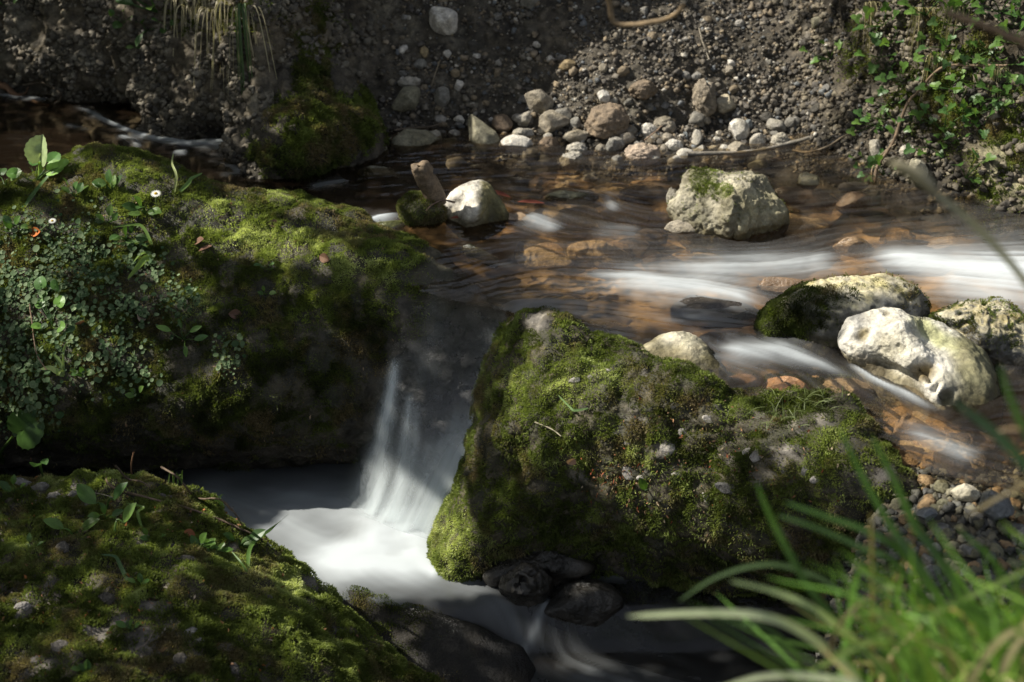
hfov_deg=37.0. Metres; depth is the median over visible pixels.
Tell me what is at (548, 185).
sunken cobble
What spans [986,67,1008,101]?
grass tuft
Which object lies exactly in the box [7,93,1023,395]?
stream
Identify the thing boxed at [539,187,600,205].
sunken cobble
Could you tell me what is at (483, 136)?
stone
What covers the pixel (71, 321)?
ground cover
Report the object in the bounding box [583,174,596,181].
stone
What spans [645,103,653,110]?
pebble
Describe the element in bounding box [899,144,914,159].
stone
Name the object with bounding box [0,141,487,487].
mossy boulder
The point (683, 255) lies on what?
sunken cobble
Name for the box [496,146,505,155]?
pebble
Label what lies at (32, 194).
grass sprig
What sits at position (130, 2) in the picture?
herb
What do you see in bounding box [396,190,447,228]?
mossy stone
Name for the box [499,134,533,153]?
stone
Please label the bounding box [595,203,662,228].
sunken cobble
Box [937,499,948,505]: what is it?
pebble
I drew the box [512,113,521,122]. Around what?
pebble
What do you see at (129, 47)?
herb
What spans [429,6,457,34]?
stone
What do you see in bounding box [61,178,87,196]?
rosette
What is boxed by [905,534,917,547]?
pebble
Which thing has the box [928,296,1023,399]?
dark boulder
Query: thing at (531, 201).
dead leaf
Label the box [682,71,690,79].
pebble
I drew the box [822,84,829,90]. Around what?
pebble
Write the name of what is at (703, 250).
sunken cobble
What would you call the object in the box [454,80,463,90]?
pebble
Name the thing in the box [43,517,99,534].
seedling
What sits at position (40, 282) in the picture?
bittercress
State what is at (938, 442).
sunken cobble
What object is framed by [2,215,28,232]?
rosette
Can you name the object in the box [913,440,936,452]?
sunken cobble
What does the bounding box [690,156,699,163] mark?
pebble
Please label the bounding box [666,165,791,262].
pale boulder
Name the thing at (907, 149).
herb
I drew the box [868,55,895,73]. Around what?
herb
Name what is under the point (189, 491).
forked twig
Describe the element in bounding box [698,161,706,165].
pebble
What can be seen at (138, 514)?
grass sprig
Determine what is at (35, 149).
curled leaf
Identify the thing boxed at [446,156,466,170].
pebble
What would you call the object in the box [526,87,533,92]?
pebble
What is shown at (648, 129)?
stone
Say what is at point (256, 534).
seedling
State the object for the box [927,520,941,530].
pebble
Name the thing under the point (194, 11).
grass tuft
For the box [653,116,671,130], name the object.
pebble
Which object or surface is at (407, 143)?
stone
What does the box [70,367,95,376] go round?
rosette
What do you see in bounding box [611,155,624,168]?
pebble
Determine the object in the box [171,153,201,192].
bud stalk
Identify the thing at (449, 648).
wet rock
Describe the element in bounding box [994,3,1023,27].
herb
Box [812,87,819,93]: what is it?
pebble
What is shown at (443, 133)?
pebble
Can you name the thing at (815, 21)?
stone
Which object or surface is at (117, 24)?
herb
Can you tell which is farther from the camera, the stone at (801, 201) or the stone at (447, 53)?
the stone at (447, 53)
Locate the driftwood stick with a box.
[687,136,809,155]
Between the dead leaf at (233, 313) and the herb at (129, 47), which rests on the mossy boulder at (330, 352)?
the dead leaf at (233, 313)
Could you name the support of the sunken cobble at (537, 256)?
on the streambed
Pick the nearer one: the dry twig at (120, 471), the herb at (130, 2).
the dry twig at (120, 471)
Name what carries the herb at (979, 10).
on the bank
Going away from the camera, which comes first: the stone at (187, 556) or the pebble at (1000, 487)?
the pebble at (1000, 487)
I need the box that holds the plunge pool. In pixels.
[216,491,441,581]
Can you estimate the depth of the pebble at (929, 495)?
2.26 m
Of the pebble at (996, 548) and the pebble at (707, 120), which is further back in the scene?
the pebble at (707, 120)
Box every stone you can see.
[14,477,31,485]
[14,601,30,610]
[29,655,45,664]
[30,482,49,490]
[46,491,60,498]
[48,639,69,654]
[56,541,68,553]
[68,490,76,496]
[98,592,113,605]
[171,652,188,665]
[177,555,197,561]
[184,627,196,635]
[229,662,240,674]
[357,166,400,181]
[375,220,405,230]
[391,85,420,112]
[391,129,439,158]
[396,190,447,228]
[397,76,420,86]
[414,59,426,69]
[420,46,428,57]
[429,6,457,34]
[430,130,441,148]
[434,86,449,106]
[443,50,451,57]
[445,180,508,241]
[459,244,498,267]
[468,114,499,153]
[492,114,512,132]
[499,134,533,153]
[506,212,530,225]
[518,111,531,126]
[519,0,538,8]
[520,128,534,137]
[524,89,553,113]
[532,41,540,47]
[536,154,555,166]
[538,136,560,155]
[539,110,569,133]
[542,578,624,634]
[545,190,596,204]
[559,59,575,69]
[559,151,584,172]
[563,129,587,142]
[566,142,587,155]
[566,240,634,271]
[570,117,580,127]
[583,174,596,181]
[584,102,629,138]
[597,90,609,102]
[598,63,607,72]
[606,139,621,154]
[609,97,617,103]
[618,181,679,200]
[624,142,661,164]
[628,79,657,99]
[641,123,656,135]
[664,220,694,236]
[665,139,682,151]
[666,187,676,205]
[669,295,758,328]
[691,129,702,145]
[692,78,716,116]
[709,145,716,149]
[717,94,735,113]
[726,65,733,74]
[726,141,746,159]
[727,59,734,66]
[729,118,749,140]
[729,374,764,386]
[745,119,752,128]
[747,160,767,170]
[749,133,765,148]
[755,276,805,298]
[762,376,808,391]
[768,157,784,166]
[770,132,790,150]
[775,186,843,213]
[797,172,819,189]
[811,17,821,28]
[823,378,874,400]
[832,237,874,258]
[836,191,872,211]
[838,181,868,190]
[853,9,866,23]
[869,139,880,158]
[893,416,944,440]
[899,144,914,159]
[910,158,927,172]
[917,507,937,520]
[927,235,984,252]
[950,483,979,501]
[978,490,1014,520]
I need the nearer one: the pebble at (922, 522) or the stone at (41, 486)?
the pebble at (922, 522)
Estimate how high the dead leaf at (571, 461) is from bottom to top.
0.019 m
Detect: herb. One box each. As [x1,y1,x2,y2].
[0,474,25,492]
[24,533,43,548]
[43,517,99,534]
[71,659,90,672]
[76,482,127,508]
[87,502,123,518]
[108,6,136,28]
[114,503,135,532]
[115,0,157,12]
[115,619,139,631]
[125,43,150,48]
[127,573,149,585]
[135,19,155,46]
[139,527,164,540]
[152,17,173,32]
[156,319,207,356]
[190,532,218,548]
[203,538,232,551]
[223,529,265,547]
[799,39,841,63]
[845,113,883,135]
[848,148,883,168]
[851,1,899,44]
[852,104,891,125]
[854,37,896,73]
[857,154,889,181]
[865,88,904,114]
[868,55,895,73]
[871,26,903,45]
[874,61,919,95]
[885,115,911,133]
[897,0,938,15]
[897,111,936,131]
[903,131,954,157]
[911,103,978,132]
[913,31,950,63]
[914,59,965,89]
[915,34,962,63]
[927,0,979,39]
[933,121,970,143]
[934,81,980,114]
[944,54,995,92]
[952,39,997,59]
[955,147,996,183]
[960,99,1002,125]
[964,108,994,138]
[970,39,1004,62]
[971,0,1021,16]
[975,74,1023,106]
[975,84,1014,110]
[979,74,1018,94]
[980,56,1023,83]
[988,19,1023,48]
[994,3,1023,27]
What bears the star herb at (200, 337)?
on the mossy boulder at (330, 352)
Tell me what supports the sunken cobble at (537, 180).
on the streambed
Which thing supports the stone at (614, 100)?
on the bank
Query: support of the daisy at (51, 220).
on the mossy boulder at (330, 352)
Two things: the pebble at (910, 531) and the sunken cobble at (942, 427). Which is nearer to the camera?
the pebble at (910, 531)
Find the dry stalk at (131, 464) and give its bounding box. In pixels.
[130,452,133,474]
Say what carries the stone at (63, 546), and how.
on the mossy slab at (245, 612)
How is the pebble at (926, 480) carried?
on the streambed
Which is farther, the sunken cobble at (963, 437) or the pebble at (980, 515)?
the sunken cobble at (963, 437)
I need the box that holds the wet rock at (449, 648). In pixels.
[335,584,543,681]
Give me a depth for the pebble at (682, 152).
3.29 m
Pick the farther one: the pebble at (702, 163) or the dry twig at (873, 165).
the pebble at (702, 163)
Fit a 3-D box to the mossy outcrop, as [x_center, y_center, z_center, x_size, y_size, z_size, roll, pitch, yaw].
[-0.452,-0.430,3.333,0.378,0.371,0.399,0,30,0]
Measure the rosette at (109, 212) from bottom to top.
0.042 m
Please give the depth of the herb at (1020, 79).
3.00 m
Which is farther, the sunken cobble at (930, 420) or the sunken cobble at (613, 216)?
the sunken cobble at (613, 216)
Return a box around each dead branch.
[0,81,49,106]
[23,82,60,103]
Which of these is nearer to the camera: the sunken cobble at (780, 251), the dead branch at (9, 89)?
the sunken cobble at (780, 251)
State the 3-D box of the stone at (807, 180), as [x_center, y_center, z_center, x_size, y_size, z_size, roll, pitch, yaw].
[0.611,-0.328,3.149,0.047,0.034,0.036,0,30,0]
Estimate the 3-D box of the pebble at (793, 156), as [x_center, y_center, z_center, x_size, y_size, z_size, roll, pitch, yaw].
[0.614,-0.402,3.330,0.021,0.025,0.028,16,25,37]
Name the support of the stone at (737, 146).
on the bank
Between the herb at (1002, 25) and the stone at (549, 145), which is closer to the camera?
the herb at (1002, 25)
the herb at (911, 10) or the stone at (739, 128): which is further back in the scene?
the stone at (739, 128)
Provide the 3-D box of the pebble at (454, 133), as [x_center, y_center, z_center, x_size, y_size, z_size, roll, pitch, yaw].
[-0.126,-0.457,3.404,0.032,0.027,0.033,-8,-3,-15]
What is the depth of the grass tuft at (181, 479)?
2.41 m
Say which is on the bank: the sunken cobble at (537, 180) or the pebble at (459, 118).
the pebble at (459, 118)
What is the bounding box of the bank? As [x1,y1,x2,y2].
[0,0,1023,255]
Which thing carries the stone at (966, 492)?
on the streambed
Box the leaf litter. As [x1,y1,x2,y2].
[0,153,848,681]
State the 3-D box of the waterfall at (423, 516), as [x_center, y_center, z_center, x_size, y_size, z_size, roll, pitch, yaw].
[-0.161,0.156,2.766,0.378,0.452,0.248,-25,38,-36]
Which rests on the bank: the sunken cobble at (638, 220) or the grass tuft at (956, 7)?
the grass tuft at (956, 7)
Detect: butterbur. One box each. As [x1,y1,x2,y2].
[0,168,20,185]
[6,152,68,180]
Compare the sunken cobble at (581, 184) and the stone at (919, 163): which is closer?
the stone at (919, 163)
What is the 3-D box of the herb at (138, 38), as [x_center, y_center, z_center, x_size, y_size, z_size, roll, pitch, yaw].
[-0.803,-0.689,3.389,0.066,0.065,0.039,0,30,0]
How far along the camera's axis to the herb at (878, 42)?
3.19 m
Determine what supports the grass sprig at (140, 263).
on the mossy boulder at (330, 352)
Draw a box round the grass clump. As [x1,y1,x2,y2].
[626,365,1023,681]
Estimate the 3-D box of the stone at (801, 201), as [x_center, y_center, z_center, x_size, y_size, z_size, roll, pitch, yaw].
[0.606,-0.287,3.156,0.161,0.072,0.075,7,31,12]
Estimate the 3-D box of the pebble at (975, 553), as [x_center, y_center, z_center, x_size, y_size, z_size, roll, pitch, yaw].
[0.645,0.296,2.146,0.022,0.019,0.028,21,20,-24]
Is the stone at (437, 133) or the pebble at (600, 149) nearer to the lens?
the pebble at (600, 149)
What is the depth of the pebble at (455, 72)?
3.47 m
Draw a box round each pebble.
[398,45,407,53]
[399,70,405,76]
[435,114,446,122]
[439,122,447,126]
[439,130,446,138]
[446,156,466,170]
[448,129,460,139]
[450,68,459,77]
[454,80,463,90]
[454,115,464,123]
[469,146,475,151]
[473,53,480,57]
[494,12,501,19]
[494,68,501,75]
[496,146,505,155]
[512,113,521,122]
[512,128,525,135]
[518,95,525,102]
[520,148,539,163]
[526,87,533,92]
[553,81,559,87]
[555,107,572,118]
[556,54,566,60]
[595,144,606,154]
[608,136,624,149]
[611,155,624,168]
[617,66,629,76]
[619,132,636,144]
[623,98,633,105]
[626,126,637,133]
[640,6,647,14]
[641,155,659,167]
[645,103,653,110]
[647,31,657,40]
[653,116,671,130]
[659,144,670,155]
[660,102,668,108]
[661,133,673,142]
[662,120,675,133]
[666,155,684,167]
[676,148,693,162]
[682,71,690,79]
[688,111,704,124]
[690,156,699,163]
[691,71,701,80]
[693,145,704,151]
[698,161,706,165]
[704,16,712,22]
[704,117,710,123]
[705,158,711,164]
[718,144,727,150]
[729,84,738,94]
[732,110,740,117]
[735,19,744,26]
[752,152,766,162]
[760,112,773,122]
[760,147,774,164]
[766,59,771,64]
[766,118,785,132]
[770,130,778,134]
[775,110,781,115]
[784,117,795,127]
[785,150,791,156]
[789,151,798,160]
[793,116,799,124]
[810,103,819,112]
[810,125,816,130]
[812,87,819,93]
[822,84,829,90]
[891,497,908,509]
[898,514,908,524]
[899,537,912,545]
[903,522,910,535]
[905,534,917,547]
[907,527,923,536]
[915,507,929,524]
[917,474,935,487]
[917,497,936,508]
[918,547,929,557]
[920,553,934,565]
[923,488,929,494]
[923,494,934,499]
[925,565,941,578]
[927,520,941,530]
[930,504,940,511]
[933,479,949,493]
[933,522,952,534]
[934,542,942,552]
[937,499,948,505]
[940,528,955,542]
[944,541,959,551]
[949,561,960,570]
[954,523,969,532]
[959,544,980,557]
[959,569,967,577]
[965,543,980,558]
[966,565,981,574]
[967,560,980,567]
[969,512,987,527]
[973,518,984,529]
[975,575,984,579]
[988,542,1003,555]
[992,483,1005,491]
[996,519,1013,535]
[999,561,1012,570]
[1001,488,1011,496]
[1006,559,1023,569]
[1009,511,1016,520]
[1009,527,1017,538]
[1010,490,1023,504]
[1010,497,1021,509]
[1011,509,1023,522]
[1012,523,1023,534]
[1013,477,1023,487]
[1017,515,1023,523]
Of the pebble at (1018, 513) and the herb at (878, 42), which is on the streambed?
the pebble at (1018, 513)
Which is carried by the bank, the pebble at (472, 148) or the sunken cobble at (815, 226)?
the pebble at (472, 148)
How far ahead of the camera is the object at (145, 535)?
2.39 m
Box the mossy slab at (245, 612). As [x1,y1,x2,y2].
[0,467,449,681]
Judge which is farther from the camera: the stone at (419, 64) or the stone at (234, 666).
the stone at (419, 64)
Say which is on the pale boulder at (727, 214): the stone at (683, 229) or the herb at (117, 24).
the stone at (683, 229)
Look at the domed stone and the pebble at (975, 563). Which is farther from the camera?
the domed stone
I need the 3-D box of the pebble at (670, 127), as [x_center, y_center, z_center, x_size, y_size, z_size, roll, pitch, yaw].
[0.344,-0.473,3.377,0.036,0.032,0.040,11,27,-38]
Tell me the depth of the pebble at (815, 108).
3.36 m
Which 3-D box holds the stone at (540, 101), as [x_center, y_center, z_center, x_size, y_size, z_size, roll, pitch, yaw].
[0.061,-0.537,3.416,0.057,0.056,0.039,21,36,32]
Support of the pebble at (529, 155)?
on the bank
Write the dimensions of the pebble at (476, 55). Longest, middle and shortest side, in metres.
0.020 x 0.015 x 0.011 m
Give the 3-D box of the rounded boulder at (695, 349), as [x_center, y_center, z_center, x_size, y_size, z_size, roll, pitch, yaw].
[0.288,0.066,2.571,0.172,0.148,0.138,0,30,0]
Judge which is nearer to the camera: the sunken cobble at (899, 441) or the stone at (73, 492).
the sunken cobble at (899, 441)
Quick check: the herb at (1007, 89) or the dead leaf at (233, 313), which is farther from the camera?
the herb at (1007, 89)
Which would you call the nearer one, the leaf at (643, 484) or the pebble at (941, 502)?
the pebble at (941, 502)
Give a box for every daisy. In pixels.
[34,218,55,236]
[150,190,160,204]
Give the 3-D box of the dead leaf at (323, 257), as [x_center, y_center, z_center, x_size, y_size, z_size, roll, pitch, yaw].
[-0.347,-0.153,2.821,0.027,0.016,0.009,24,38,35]
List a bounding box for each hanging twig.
[606,0,685,27]
[944,9,1023,46]
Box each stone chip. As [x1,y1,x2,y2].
[568,377,579,383]
[622,466,632,479]
[660,443,674,455]
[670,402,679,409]
[678,427,685,435]
[702,415,712,422]
[715,481,735,493]
[742,447,750,454]
[749,449,760,461]
[781,468,790,476]
[801,466,807,476]
[810,475,818,483]
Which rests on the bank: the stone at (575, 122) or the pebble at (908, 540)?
the stone at (575, 122)
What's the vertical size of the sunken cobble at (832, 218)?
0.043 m
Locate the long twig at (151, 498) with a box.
[104,471,268,541]
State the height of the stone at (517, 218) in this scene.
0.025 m
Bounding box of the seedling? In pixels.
[29,458,48,476]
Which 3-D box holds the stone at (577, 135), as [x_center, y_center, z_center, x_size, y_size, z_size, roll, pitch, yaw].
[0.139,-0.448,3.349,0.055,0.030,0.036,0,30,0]
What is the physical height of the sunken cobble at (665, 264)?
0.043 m
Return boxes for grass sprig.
[24,170,54,206]
[102,554,131,587]
[113,223,155,278]
[127,503,144,530]
[232,517,284,572]
[558,395,591,411]
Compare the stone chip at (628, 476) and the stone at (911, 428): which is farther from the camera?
the stone chip at (628, 476)
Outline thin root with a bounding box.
[426,199,454,210]
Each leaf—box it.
[0,410,44,464]
[24,135,46,175]
[29,227,39,236]
[185,529,195,535]
[195,237,202,243]
[199,245,211,250]
[229,309,241,318]
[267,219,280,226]
[319,253,328,262]
[495,190,509,196]
[518,199,542,202]
[567,459,575,464]
[638,478,648,490]
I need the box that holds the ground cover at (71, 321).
[0,189,245,447]
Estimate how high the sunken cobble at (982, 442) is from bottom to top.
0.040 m
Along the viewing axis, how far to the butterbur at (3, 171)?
2.96 m
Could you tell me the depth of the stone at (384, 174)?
3.23 m
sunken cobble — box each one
[514,240,539,256]
[515,244,574,268]
[525,198,599,220]
[528,172,560,193]
[534,173,569,192]
[536,205,608,229]
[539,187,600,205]
[540,242,566,255]
[554,177,576,187]
[554,204,577,206]
[554,240,576,260]
[567,180,596,189]
[570,175,583,180]
[590,182,623,204]
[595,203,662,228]
[604,199,626,205]
[608,184,628,187]
[610,242,633,260]
[618,237,650,258]
[625,211,649,229]
[626,177,657,184]
[634,200,648,204]
[634,228,668,249]
[641,253,685,277]
[647,196,665,204]
[649,201,670,227]
[672,251,692,259]
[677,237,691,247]
[680,254,726,280]
[690,246,725,260]
[730,253,751,260]
[747,242,798,267]
[782,225,815,245]
[789,213,828,234]
[804,209,842,225]
[849,205,894,228]
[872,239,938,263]
[879,228,915,243]
[882,406,914,436]
[891,443,926,467]
[892,438,914,445]
[893,446,922,467]
[912,411,929,424]
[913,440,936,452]
[915,440,941,452]
[919,453,933,468]
[925,417,934,424]
[926,439,943,446]
[929,419,960,435]
[931,447,976,476]
[939,436,985,471]
[945,432,969,444]
[960,427,1001,453]
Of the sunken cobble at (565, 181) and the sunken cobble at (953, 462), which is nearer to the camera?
the sunken cobble at (953, 462)
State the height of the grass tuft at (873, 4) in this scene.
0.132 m
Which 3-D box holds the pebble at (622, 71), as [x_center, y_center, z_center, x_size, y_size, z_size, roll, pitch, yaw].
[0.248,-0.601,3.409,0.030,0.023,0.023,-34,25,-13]
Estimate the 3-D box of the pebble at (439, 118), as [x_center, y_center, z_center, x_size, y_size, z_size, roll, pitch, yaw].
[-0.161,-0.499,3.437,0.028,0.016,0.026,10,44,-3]
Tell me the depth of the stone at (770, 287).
2.76 m
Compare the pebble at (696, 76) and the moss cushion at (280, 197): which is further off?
the pebble at (696, 76)
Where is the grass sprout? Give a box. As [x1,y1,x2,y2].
[41,336,77,376]
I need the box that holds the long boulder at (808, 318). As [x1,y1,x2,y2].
[753,271,931,376]
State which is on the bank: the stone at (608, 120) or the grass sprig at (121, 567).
the stone at (608, 120)
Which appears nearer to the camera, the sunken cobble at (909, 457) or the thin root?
the sunken cobble at (909, 457)
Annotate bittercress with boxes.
[31,276,64,332]
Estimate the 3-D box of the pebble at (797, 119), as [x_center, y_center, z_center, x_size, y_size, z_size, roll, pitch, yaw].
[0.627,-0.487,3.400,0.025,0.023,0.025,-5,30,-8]
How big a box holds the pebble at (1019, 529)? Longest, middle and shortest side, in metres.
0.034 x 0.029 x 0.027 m
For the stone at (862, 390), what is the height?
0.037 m
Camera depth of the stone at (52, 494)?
2.51 m
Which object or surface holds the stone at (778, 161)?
on the bank
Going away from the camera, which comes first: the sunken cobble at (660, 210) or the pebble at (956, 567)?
the pebble at (956, 567)
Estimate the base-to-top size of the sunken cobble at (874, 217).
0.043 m
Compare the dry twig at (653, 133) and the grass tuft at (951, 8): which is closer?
the grass tuft at (951, 8)
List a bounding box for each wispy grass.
[727,396,810,445]
[767,382,871,414]
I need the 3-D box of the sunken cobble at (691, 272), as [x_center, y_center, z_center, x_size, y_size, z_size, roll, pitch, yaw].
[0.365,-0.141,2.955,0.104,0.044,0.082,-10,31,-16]
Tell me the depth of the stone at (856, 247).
2.90 m
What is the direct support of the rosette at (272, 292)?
on the mossy boulder at (330, 352)
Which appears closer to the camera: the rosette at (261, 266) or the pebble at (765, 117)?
the rosette at (261, 266)
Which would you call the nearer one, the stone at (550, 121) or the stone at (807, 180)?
the stone at (807, 180)
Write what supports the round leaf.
on the mossy boulder at (330, 352)
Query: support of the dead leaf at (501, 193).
on the stream
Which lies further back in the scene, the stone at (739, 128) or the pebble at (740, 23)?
the pebble at (740, 23)
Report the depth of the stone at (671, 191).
3.04 m
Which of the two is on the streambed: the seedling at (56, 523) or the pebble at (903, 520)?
the pebble at (903, 520)
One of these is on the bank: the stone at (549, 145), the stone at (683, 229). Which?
the stone at (549, 145)
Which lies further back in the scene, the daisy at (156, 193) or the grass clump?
the daisy at (156, 193)
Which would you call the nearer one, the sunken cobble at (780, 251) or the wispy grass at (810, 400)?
the wispy grass at (810, 400)
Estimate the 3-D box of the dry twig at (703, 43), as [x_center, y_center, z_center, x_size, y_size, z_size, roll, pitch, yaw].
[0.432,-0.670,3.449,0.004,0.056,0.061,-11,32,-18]
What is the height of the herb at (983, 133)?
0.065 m
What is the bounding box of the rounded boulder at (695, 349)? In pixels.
[641,331,735,387]
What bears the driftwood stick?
on the stream
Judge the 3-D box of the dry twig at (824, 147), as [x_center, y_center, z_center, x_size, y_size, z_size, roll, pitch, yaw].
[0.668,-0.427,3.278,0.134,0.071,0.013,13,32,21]
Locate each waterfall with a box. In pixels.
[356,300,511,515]
[367,386,455,533]
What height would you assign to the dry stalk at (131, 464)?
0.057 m
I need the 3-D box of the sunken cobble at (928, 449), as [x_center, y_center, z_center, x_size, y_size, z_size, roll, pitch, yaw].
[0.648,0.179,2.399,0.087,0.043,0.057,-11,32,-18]
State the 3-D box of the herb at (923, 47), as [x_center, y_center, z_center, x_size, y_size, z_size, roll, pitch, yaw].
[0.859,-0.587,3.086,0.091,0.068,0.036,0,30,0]
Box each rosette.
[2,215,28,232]
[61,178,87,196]
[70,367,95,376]
[91,169,121,189]
[94,204,117,222]
[109,225,147,247]
[122,196,161,215]
[125,386,148,397]
[253,262,273,269]
[258,286,275,295]
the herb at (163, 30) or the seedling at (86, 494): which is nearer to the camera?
the seedling at (86, 494)
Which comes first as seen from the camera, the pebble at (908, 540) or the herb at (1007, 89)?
the pebble at (908, 540)
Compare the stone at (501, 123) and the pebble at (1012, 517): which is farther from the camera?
the stone at (501, 123)
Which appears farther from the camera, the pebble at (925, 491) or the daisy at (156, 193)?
the daisy at (156, 193)
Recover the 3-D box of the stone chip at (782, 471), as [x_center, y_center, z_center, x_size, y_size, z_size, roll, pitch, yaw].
[0.422,0.203,2.357,0.017,0.012,0.009,0,30,0]
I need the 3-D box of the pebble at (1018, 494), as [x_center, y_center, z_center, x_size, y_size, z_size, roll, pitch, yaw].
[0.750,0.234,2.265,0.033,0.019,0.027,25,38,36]
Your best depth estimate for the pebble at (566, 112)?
3.39 m
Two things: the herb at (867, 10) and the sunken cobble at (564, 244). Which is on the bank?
the herb at (867, 10)
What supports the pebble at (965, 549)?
on the streambed
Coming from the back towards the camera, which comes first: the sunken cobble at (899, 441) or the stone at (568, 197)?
the stone at (568, 197)
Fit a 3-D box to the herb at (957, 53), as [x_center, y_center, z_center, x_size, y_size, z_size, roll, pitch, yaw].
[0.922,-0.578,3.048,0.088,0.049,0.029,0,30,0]
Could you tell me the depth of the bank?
3.42 m
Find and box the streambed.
[0,131,1023,681]
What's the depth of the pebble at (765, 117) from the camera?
3.40 m
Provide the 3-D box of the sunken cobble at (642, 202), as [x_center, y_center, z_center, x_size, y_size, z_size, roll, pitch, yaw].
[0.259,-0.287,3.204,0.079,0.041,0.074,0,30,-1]
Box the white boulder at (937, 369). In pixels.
[837,307,1002,433]
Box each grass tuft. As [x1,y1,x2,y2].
[163,0,276,99]
[168,470,182,482]
[210,493,225,505]
[235,3,252,94]
[855,1,882,59]
[901,7,936,60]
[918,53,941,105]
[934,5,971,64]
[937,0,982,20]
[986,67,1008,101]
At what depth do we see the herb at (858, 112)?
3.17 m
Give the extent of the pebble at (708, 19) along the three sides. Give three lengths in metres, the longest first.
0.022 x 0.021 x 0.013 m
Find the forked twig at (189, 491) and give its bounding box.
[160,466,242,525]
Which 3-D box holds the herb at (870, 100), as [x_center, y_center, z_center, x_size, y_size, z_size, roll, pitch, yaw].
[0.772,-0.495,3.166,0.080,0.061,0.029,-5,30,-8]
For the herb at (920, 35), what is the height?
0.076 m
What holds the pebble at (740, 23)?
on the bank
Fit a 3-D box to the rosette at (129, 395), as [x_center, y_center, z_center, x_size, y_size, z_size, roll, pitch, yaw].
[-0.668,0.092,2.723,0.045,0.032,0.018,-4,30,-6]
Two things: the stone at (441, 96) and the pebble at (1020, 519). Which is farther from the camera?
the stone at (441, 96)
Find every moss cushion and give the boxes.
[261,188,296,208]
[310,198,329,205]
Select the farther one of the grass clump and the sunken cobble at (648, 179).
the sunken cobble at (648, 179)
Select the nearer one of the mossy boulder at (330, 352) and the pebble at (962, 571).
the pebble at (962, 571)
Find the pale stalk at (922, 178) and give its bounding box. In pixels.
[889,160,1023,285]
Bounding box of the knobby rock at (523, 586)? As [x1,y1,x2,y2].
[498,558,552,611]
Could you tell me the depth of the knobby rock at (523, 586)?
2.56 m
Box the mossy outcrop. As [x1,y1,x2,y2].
[222,52,390,191]
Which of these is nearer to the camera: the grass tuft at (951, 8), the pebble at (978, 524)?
the pebble at (978, 524)
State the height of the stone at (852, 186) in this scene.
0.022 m
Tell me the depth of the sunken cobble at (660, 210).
3.14 m
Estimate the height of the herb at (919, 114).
0.078 m
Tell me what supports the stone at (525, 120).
on the bank
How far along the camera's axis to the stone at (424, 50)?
3.48 m
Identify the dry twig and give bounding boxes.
[29,304,46,369]
[113,464,150,487]
[135,629,154,650]
[394,122,442,130]
[534,422,560,435]
[644,125,661,140]
[698,28,709,58]
[792,130,856,152]
[839,0,844,30]
[870,143,895,183]
[872,64,1007,184]
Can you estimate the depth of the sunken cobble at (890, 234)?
3.05 m
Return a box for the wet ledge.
[482,550,594,590]
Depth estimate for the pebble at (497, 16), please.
3.51 m
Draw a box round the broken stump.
[411,160,445,207]
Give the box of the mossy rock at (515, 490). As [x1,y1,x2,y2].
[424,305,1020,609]
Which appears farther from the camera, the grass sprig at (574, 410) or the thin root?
the thin root
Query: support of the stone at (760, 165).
on the bank
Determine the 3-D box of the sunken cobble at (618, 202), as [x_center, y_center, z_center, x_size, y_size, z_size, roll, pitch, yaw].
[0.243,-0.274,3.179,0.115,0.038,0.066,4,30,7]
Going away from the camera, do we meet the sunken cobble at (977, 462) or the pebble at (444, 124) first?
the sunken cobble at (977, 462)
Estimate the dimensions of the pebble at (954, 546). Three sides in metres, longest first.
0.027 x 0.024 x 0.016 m
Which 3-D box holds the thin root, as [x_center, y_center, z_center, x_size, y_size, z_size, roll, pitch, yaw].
[-0.139,-0.265,2.960,0.064,0.016,0.005,-15,33,-24]
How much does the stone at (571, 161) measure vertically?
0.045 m
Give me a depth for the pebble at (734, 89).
3.43 m
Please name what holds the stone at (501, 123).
on the bank
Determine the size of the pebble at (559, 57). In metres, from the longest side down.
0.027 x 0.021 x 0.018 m
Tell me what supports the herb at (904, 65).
on the bank
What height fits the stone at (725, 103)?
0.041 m
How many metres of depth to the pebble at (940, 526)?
2.20 m
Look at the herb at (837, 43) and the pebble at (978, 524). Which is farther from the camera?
the herb at (837, 43)

